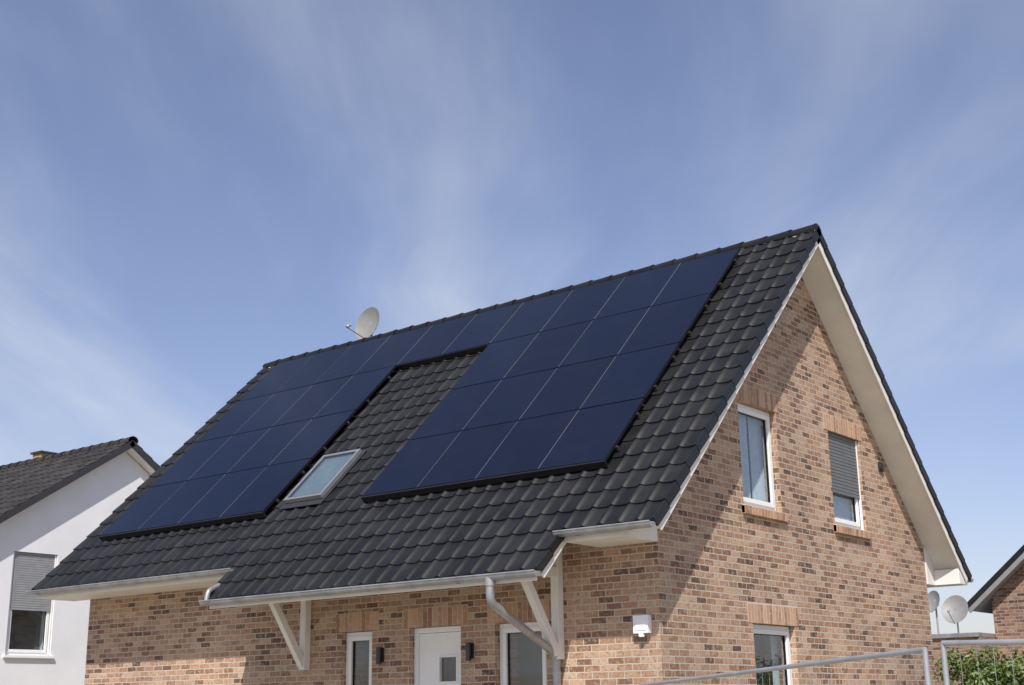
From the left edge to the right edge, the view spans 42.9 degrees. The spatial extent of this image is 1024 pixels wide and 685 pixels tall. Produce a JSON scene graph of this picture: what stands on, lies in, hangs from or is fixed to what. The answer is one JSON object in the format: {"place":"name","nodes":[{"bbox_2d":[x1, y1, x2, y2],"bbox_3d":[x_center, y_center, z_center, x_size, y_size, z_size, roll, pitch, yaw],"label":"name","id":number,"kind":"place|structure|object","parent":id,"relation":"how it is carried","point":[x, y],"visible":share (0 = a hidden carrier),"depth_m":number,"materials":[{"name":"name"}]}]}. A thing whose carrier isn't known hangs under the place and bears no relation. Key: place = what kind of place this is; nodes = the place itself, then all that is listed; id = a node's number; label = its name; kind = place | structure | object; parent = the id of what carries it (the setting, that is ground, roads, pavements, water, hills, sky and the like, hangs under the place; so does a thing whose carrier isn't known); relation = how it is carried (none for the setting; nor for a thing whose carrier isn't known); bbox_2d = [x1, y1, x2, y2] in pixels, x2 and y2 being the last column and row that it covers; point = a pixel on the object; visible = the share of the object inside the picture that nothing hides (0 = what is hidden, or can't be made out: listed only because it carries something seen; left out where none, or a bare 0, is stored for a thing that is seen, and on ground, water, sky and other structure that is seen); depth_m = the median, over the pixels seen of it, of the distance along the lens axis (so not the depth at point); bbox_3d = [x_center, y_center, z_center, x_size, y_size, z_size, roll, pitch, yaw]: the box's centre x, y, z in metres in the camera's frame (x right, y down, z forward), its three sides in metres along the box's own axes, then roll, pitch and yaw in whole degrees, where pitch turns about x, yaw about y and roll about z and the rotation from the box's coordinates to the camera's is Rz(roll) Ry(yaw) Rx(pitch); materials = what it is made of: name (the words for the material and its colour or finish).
{"place":"outdoors","nodes":[
{"label":"outdoors","id":0,"kind":"place"},
{"bbox_2d":[0,0,1023,633],"label":"sky","id":1,"kind":"structure","parent":0,"point":[196,196],"materials":[{"name":"blue"}]},
{"bbox_2d":[999,648,1023,684],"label":"garden shrub","id":2,"kind":"object","parent":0,"point":[1019,664],"visible":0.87,"depth_m":19.00,"materials":[{"name":"green plant"}]},
{"label":"ground","id":3,"kind":"structure","parent":0,"visible":0},
{"bbox_2d":[0,452,149,684],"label":"stucco walls","id":4,"kind":"structure","parent":3,"relation":"on","point":[62,523],"depth_m":29.26,"materials":[{"name":"white paint"}]},
{"bbox_2d":[9,559,45,649],"bbox_3d":[-10.903,5.817,28.909,0.010,2.198,1.078,-13,-20,37],"label":"window interior","id":5,"kind":"object","parent":4,"relation":"attached to","point":[25,629],"depth_m":28.89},
{"bbox_2d":[5,555,49,655],"bbox_3d":[-10.626,5.754,28.697,0.088,2.202,1.082,-13,-20,37],"label":"window frame","id":6,"kind":"object","parent":4,"relation":"attached to","point":[43,652],"visible":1,"depth_m":28.50,"materials":[{"name":"white plastic"}]},
{"bbox_2d":[5,552,56,654],"bbox_3d":[-10.577,5.743,28.660,0.031,2.190,1.066,-13,-20,37],"label":"roller shutter","id":7,"kind":"object","parent":6,"relation":"attached to","point":[20,583],"visible":0.81,"depth_m":28.72,"materials":[{"name":"grey plastic"}]},
{"bbox_2d":[21,612,45,649],"bbox_3d":[-10.628,5.755,28.698,0.033,1.974,0.854,-13,-20,37],"label":"window gasket","id":8,"kind":"object","parent":6,"relation":"attached to","point":[43,635],"depth_m":28.83,"materials":[{"name":"grey rubber"}]},
{"bbox_2d":[2,655,53,658],"bbox_3d":[-10.531,6.832,28.332,0.140,0.055,1.210,-13,-20,37],"label":"window sill","id":9,"kind":"structure","parent":4,"relation":"attached to","point":[22,656],"depth_m":28.22,"materials":[{"name":"white metal"}]},
{"bbox_2d":[0,440,159,523],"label":"verge boards","id":10,"kind":"object","parent":4,"relation":"on","point":[141,457],"visible":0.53,"depth_m":30.09,"materials":[{"name":"white paint"}]},
{"bbox_2d":[0,436,160,514],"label":"roof tiles","id":11,"kind":"object","parent":10,"relation":"on","point":[29,478],"visible":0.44,"depth_m":31.20,"materials":[{"name":"grey tile"}]},
{"bbox_2d":[30,450,55,457],"bbox_3d":[-12.476,3.476,34.628,0.500,1.110,0.500,-13,-20,37],"label":"chimney","id":12,"kind":"object","parent":11,"relation":"on","point":[40,453],"visible":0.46,"depth_m":34.58,"materials":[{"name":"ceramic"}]},
{"bbox_2d":[204,577,560,684],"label":"downpipes","id":13,"kind":"object","parent":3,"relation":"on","point":[517,623],"visible":0.91,"depth_m":15.08,"materials":[{"name":"metal"}]},
{"bbox_2d":[84,276,936,684],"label":"walls","id":14,"kind":"structure","parent":3,"relation":"on","point":[702,570],"depth_m":17.93,"materials":[{"name":"brick"}]},
{"bbox_2d":[336,611,378,632],"bbox_3d":[-2.105,3.800,17.725,0.820,0.251,0.017,-13,-20,37],"label":"soldier course","id":15,"kind":"object","parent":14,"relation":"attached to","point":[358,621],"visible":1,"depth_m":17.71,"materials":[{"name":"brick"}]},
{"bbox_2d":[346,631,371,684],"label":"window frame","id":16,"kind":"object","parent":14,"relation":"attached to","point":[358,636],"visible":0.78,"depth_m":17.73,"materials":[{"name":"white plastic"}]},
{"bbox_2d":[352,640,368,684],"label":"window gasket","id":17,"kind":"object","parent":16,"relation":"attached to","point":[353,680],"depth_m":17.76,"materials":[{"name":"black rubber"}]},
{"bbox_2d":[365,641,368,684],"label":"window interior","id":18,"kind":"object","parent":14,"relation":"attached to","point":[367,666],"depth_m":18.07,"materials":[{"name":"grey"}]},
{"bbox_2d":[269,551,564,669],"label":"porch brackets","id":19,"kind":"object","parent":14,"relation":"attached to","point":[553,636],"visible":0.16,"depth_m":15.64,"materials":[{"name":"white paint"}]},
{"bbox_2d":[376,642,473,663],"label":"wall sconces","id":20,"kind":"object","parent":14,"relation":"attached to","point":[469,652],"depth_m":16.36,"materials":[{"name":"metal"}]},
{"bbox_2d":[403,604,467,627],"bbox_3d":[-0.996,3.547,16.875,1.120,0.251,0.017,-13,-20,37],"label":"soldier course","id":21,"kind":"object","parent":14,"relation":"attached to","point":[436,616],"visible":1,"depth_m":16.86,"materials":[{"name":"brick"}]},
{"bbox_2d":[414,626,460,684],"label":"front door","id":22,"kind":"structure","parent":14,"relation":"attached to","point":[433,646],"depth_m":16.87,"materials":[{"name":"white plastic"}]},
{"bbox_2d":[442,632,455,680],"bbox_3d":[-0.689,4.868,16.883,0.860,2.280,0.010,-13,-20,37],"label":"hall interior","id":23,"kind":"object","parent":14,"relation":"attached to","point":[448,668],"depth_m":17.14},
{"bbox_2d":[36,529,967,608],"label":"eave boxes","id":24,"kind":"object","parent":14,"relation":"attached to","point":[944,578],"visible":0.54,"depth_m":18.93,"materials":[{"name":"white paint"}]},
{"bbox_2d":[487,599,550,623],"bbox_3d":[0.097,3.308,16.034,1.040,0.251,0.017,-13,-20,37],"label":"soldier course","id":25,"kind":"object","parent":14,"relation":"attached to","point":[521,611],"visible":0.71,"depth_m":16.04,"materials":[{"name":"brick"}]},
{"bbox_2d":[500,622,546,684],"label":"window frame","id":26,"kind":"object","parent":14,"relation":"attached to","point":[506,628],"visible":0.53,"depth_m":16.11,"materials":[{"name":"white plastic"}]},
{"bbox_2d":[507,631,540,684],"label":"window gasket","id":27,"kind":"object","parent":26,"relation":"attached to","point":[508,635],"depth_m":16.13,"materials":[{"name":"black rubber"}]},
{"bbox_2d":[518,632,542,684],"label":"window interior","id":28,"kind":"object","parent":14,"relation":"attached to","point":[530,662],"depth_m":16.35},
{"bbox_2d":[109,230,959,598],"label":"roof soffit boards","id":29,"kind":"object","parent":14,"relation":"attached to","point":[835,320],"visible":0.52,"depth_m":20.17,"materials":[{"name":"white paint"}]},
{"bbox_2d":[26,520,972,605],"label":"gutters","id":30,"kind":"object","parent":29,"relation":"attached to","point":[492,576],"visible":0.66,"depth_m":16.07,"materials":[{"name":"metal"}]},
{"bbox_2d":[263,223,821,367],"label":"ridge tiles","id":31,"kind":"object","parent":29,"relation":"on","point":[788,233],"visible":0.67,"depth_m":21.64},
{"bbox_2d":[346,307,378,338],"bbox_3d":[-2.945,0.110,25.254,0.653,1.698,0.594,4,-16,-15],"label":"satellite dish","id":32,"kind":"object","parent":31,"relation":"on","point":[367,322],"visible":0.94,"depth_m":25.51,"materials":[{"name":"metal"}]},
{"bbox_2d":[633,615,651,636],"bbox_3d":[1.480,3.229,14.838,0.200,0.240,0.103,-13,-20,37],"label":"outdoor light","id":33,"kind":"object","parent":14,"relation":"attached to","point":[642,625],"visible":1,"depth_m":14.80,"materials":[{"name":"white plastic"}]},
{"bbox_2d":[738,413,765,501],"bbox_3d":[3.049,1.580,17.570,0.286,1.377,1.044,-13,-20,37],"label":"window interior","id":34,"kind":"object","parent":14,"relation":"attached to","point":[756,459],"depth_m":17.64,"materials":[{"name":"blue glass"}]},
{"bbox_2d":[541,230,967,582],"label":"barge boards","id":35,"kind":"object","parent":14,"relation":"on","point":[545,571],"visible":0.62,"depth_m":19.04,"materials":[{"name":"white paint"}]},
{"bbox_2d":[33,231,813,599],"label":"front roof tiles","id":36,"kind":"object","parent":35,"relation":"attached to","point":[311,547],"visible":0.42,"depth_m":17.33,"materials":[{"name":"black tile"}]},
{"bbox_2d":[279,449,366,509],"bbox_3d":[-2.823,2.047,19.515,0.900,0.932,0.936,-13,-20,37],"label":"roof window","id":37,"kind":"structure","parent":36,"relation":"on","point":[289,500],"depth_m":19.30,"materials":[{"name":"grey metal"}]},
{"bbox_2d":[292,455,351,496],"bbox_3d":[-2.825,2.008,19.525,0.700,0.724,0.733,-13,-20,37],"label":"skylight blind","id":38,"kind":"object","parent":37,"relation":"attached to","point":[322,476],"visible":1,"depth_m":19.55,"materials":[{"name":"fabric"}]},
{"bbox_2d":[99,248,739,540],"bbox_3d":[-1.740,0.952,20.602,10.284,3.785,3.786,-13,-20,37],"label":"solar panel array","id":39,"kind":"object","parent":36,"relation":"on","point":[561,383],"visible":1,"depth_m":19.72,"materials":[{"name":"blue glass"}]},
{"bbox_2d":[31,227,971,589],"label":"verge tiles","id":40,"kind":"object","parent":35,"relation":"attached to","point":[703,435],"visible":0.67,"depth_m":17.58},
{"bbox_2d":[737,403,775,510],"bbox_3d":[3.217,1.542,17.441,0.088,1.381,1.048,-13,-20,37],"label":"window frame","id":41,"kind":"object","parent":14,"relation":"attached to","point":[753,412],"visible":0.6,"depth_m":17.65,"materials":[{"name":"white plastic"}]},
{"bbox_2d":[738,412,770,502],"bbox_3d":[3.216,1.542,17.442,0.033,1.153,0.820,-13,-20,37],"label":"window gasket","id":42,"kind":"object","parent":41,"relation":"attached to","point":[766,461],"depth_m":17.73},
{"bbox_2d":[735,384,778,412],"bbox_3d":[3.291,0.733,17.595,0.017,0.251,1.296,-13,-20,37],"label":"soldier course","id":43,"kind":"object","parent":14,"relation":"attached to","point":[756,397],"visible":0.84,"depth_m":17.63,"materials":[{"name":"brick"}]},
{"bbox_2d":[742,504,787,521],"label":"brick sill","id":44,"kind":"structure","parent":14,"relation":"attached to","point":[763,513],"depth_m":17.08,"materials":[{"name":"brown brick"}]},
{"bbox_2d":[754,635,779,684],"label":"window interior","id":45,"kind":"object","parent":14,"relation":"attached to","point":[759,648],"depth_m":17.30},
{"bbox_2d":[747,602,798,626],"bbox_3d":[3.391,3.528,16.894,0.017,0.251,1.390,-13,-20,37],"label":"soldier course","id":46,"kind":"object","parent":14,"relation":"attached to","point":[772,614],"visible":1,"depth_m":16.86,"materials":[{"name":"brick"}]},
{"bbox_2d":[753,624,792,684],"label":"window frame","id":47,"kind":"object","parent":14,"relation":"attached to","point":[770,630],"visible":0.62,"depth_m":17.08,"materials":[{"name":"white plastic"}]},
{"bbox_2d":[754,634,787,684],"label":"window gasket","id":48,"kind":"object","parent":47,"relation":"attached to","point":[785,663],"depth_m":17.14,"materials":[{"name":"black rubber"}]},
{"bbox_2d":[823,412,861,441],"bbox_3d":[4.983,1.277,19.640,0.017,0.251,1.326,-13,-20,37],"label":"soldier course","id":49,"kind":"object","parent":14,"relation":"attached to","point":[837,425],"visible":1,"depth_m":19.61,"materials":[{"name":"brick"}]},
{"bbox_2d":[833,493,852,520],"bbox_3d":[4.741,2.123,19.615,0.287,1.377,1.074,-13,-20,37],"label":"window interior","id":50,"kind":"object","parent":14,"relation":"attached to","point":[842,507],"depth_m":19.58,"materials":[{"name":"glass"}]},
{"bbox_2d":[828,432,863,529],"bbox_3d":[4.958,2.074,19.448,0.031,1.369,1.062,-13,-20,37],"label":"roller shutter","id":51,"kind":"object","parent":14,"relation":"attached to","point":[845,477],"visible":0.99,"depth_m":19.56,"materials":[{"name":"grey plastic"}]},
{"bbox_2d":[835,498,860,529],"bbox_3d":[4.909,2.085,19.486,0.088,1.381,1.078,-13,-20,37],"label":"window frame","id":52,"kind":"object","parent":14,"relation":"attached to","point":[847,523],"visible":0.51,"depth_m":19.55,"materials":[{"name":"white plastic"}]},
{"bbox_2d":[852,498,855,521],"bbox_3d":[4.907,2.086,19.487,0.033,1.153,0.850,-13,-20,37],"label":"window gasket","id":53,"kind":"object","parent":52,"relation":"attached to","point":[854,511],"depth_m":19.70,"materials":[{"name":"black rubber"}]},
{"bbox_2d":[834,524,871,539],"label":"brick sill","id":54,"kind":"structure","parent":14,"relation":"attached to","point":[850,531],"depth_m":19.12,"materials":[{"name":"brown brick"}]},
{"bbox_2d":[878,462,883,471],"bbox_3d":[5.793,1.953,20.450,0.048,0.140,0.140,-13,-20,37],"label":"wall vent","id":55,"kind":"object","parent":14,"relation":"attached to","point":[880,467],"depth_m":20.41,"materials":[{"name":"metal"}]},
{"bbox_2d":[639,639,1023,684],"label":"construction fence","id":56,"kind":"object","parent":3,"relation":"on","point":[924,651],"visible":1,"depth_m":8.17,"materials":[{"name":"metal"}]},
{"bbox_2d":[932,632,997,684],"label":"garage","id":57,"kind":"structure","parent":3,"relation":"on","point":[937,639],"depth_m":31.40,"materials":[{"name":"metal"}]},
{"bbox_2d":[928,591,939,633],"bbox_3d":[10.480,6.849,32.621,0.487,1.273,0.463,-3,-16,9],"label":"satellite dish","id":58,"kind":"object","parent":57,"relation":"on","point":[933,598],"visible":0.82,"depth_m":32.75,"materials":[{"name":"metal"}]},
{"bbox_2d":[941,595,967,632],"bbox_3d":[10.801,6.765,32.042,0.702,1.115,0.594,6,-17,-24],"label":"satellite dish","id":59,"kind":"object","parent":57,"relation":"on","point":[954,609],"visible":0.98,"depth_m":32.20,"materials":[{"name":"metal"}]},
{"bbox_2d":[932,645,1023,684],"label":"garden shrub","id":60,"kind":"object","parent":3,"relation":"on","point":[987,674],"visible":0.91,"depth_m":19.14,"materials":[{"name":"green plant"}]},
{"bbox_2d":[991,565,1023,675],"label":"walls","id":61,"kind":"structure","parent":3,"relation":"on","point":[1007,598],"depth_m":31.81,"materials":[{"name":"brown brick"}]},
{"bbox_2d":[967,545,1023,613],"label":"verge boards","id":62,"kind":"object","parent":61,"relation":"on","point":[980,600],"visible":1,"depth_m":31.85,"materials":[{"name":"wood"}]}
]}

